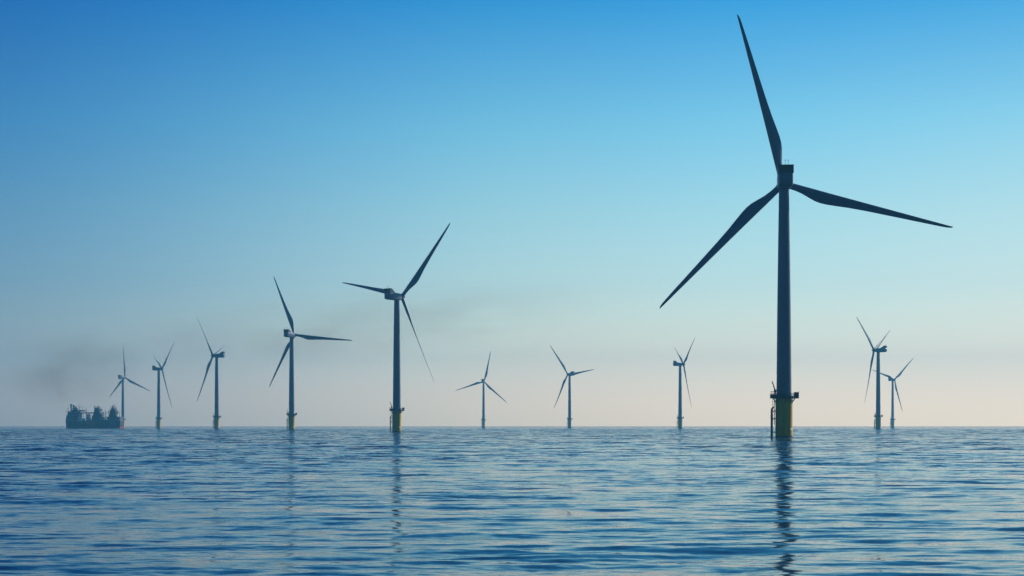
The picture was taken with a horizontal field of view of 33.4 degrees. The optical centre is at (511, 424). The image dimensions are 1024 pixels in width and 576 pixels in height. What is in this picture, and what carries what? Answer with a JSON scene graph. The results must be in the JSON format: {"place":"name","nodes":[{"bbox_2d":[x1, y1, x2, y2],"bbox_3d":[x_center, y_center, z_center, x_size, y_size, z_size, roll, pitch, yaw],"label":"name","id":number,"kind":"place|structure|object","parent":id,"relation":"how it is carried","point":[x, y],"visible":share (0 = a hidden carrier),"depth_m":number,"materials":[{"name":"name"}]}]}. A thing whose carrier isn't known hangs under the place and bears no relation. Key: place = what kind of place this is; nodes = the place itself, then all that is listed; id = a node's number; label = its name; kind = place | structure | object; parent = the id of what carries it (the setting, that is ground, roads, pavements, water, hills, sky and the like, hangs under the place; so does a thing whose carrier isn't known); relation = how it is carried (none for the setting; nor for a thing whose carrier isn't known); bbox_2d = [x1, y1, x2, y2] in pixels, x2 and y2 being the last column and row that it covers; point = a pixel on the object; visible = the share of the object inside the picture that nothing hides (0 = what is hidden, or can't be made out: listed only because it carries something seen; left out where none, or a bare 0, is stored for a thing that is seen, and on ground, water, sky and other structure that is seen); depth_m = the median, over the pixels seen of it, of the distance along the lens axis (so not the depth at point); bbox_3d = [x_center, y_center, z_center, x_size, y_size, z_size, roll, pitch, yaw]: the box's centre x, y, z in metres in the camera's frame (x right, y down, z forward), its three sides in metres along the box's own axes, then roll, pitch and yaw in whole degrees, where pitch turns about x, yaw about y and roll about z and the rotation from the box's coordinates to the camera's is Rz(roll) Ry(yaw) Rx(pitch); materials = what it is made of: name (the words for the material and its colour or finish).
{"place":"outdoors","nodes":[
{"label":"outdoors","id":0,"kind":"place"},
{"bbox_2d":[0,426,1023,575],"bbox_3d":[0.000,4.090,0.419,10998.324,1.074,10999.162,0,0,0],"label":"sea","id":1,"kind":"structure","parent":0,"point":[530,501],"depth_m":91.79,"materials":[{"name":"blue liquid"}]},
{"bbox_2d":[66,404,123,427],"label":"ship","id":2,"kind":"object","parent":1,"relation":"on","point":[74,419],"visible":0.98,"depth_m":2194.87,"materials":[{"name":"blue paint"}]},
{"bbox_2d":[110,351,149,426],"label":"wind turbine","id":3,"kind":"object","parent":1,"relation":"in","point":[119,383],"visible":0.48,"depth_m":2822.45,"materials":[{"name":"metal"}]},
{"bbox_2d":[152,346,172,427],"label":"wind turbine","id":4,"kind":"object","parent":1,"relation":"in","point":[158,418],"visible":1,"depth_m":2378.25,"materials":[{"name":"metal"}]},
{"bbox_2d":[197,318,224,428],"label":"wind turbine","id":5,"kind":"object","parent":1,"relation":"in","point":[216,416],"visible":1,"depth_m":1922.98,"materials":[{"name":"metal"}]},
{"bbox_2d":[269,276,351,428],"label":"wind turbine","id":6,"kind":"object","parent":1,"relation":"in","point":[292,335],"visible":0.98,"depth_m":1479.47,"materials":[{"name":"metal"}]},
{"bbox_2d":[343,223,449,431],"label":"wind turbine","id":7,"kind":"object","parent":1,"relation":"in","point":[390,294],"visible":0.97,"depth_m":1037.16,"materials":[{"name":"metal"}]},
{"bbox_2d":[456,351,505,426],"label":"wind turbine","id":8,"kind":"object","parent":1,"relation":"in","point":[483,419],"visible":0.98,"depth_m":3081.30,"materials":[{"name":"metal"}]},
{"bbox_2d":[551,347,593,427],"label":"wind turbine","id":9,"kind":"object","parent":1,"relation":"in","point":[571,373],"visible":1,"depth_m":2633.40,"materials":[{"name":"metal"}]},
{"bbox_2d":[673,338,694,427],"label":"wind turbine","id":10,"kind":"object","parent":1,"relation":"in","point":[679,415],"visible":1,"depth_m":2197.22,"materials":[{"name":"metal"}]},
{"bbox_2d":[660,15,951,436],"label":"wind turbine","id":11,"kind":"object","parent":1,"relation":"in","point":[782,397],"visible":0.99,"depth_m":549.29,"materials":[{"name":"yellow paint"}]},
{"bbox_2d":[856,317,889,428],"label":"wind turbine","id":12,"kind":"object","parent":1,"relation":"in","point":[877,415],"visible":0.99,"depth_m":1781.21,"materials":[{"name":"metal"}]},
{"bbox_2d":[873,360,911,426],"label":"wind turbine","id":13,"kind":"object","parent":1,"relation":"in","point":[890,378],"visible":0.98,"depth_m":2949.30,"materials":[{"name":"metal"}]},
{"bbox_2d":[0,0,1023,425],"label":"sky","id":14,"kind":"structure","parent":0,"point":[162,162],"materials":[{"name":"blue"}]}
]}

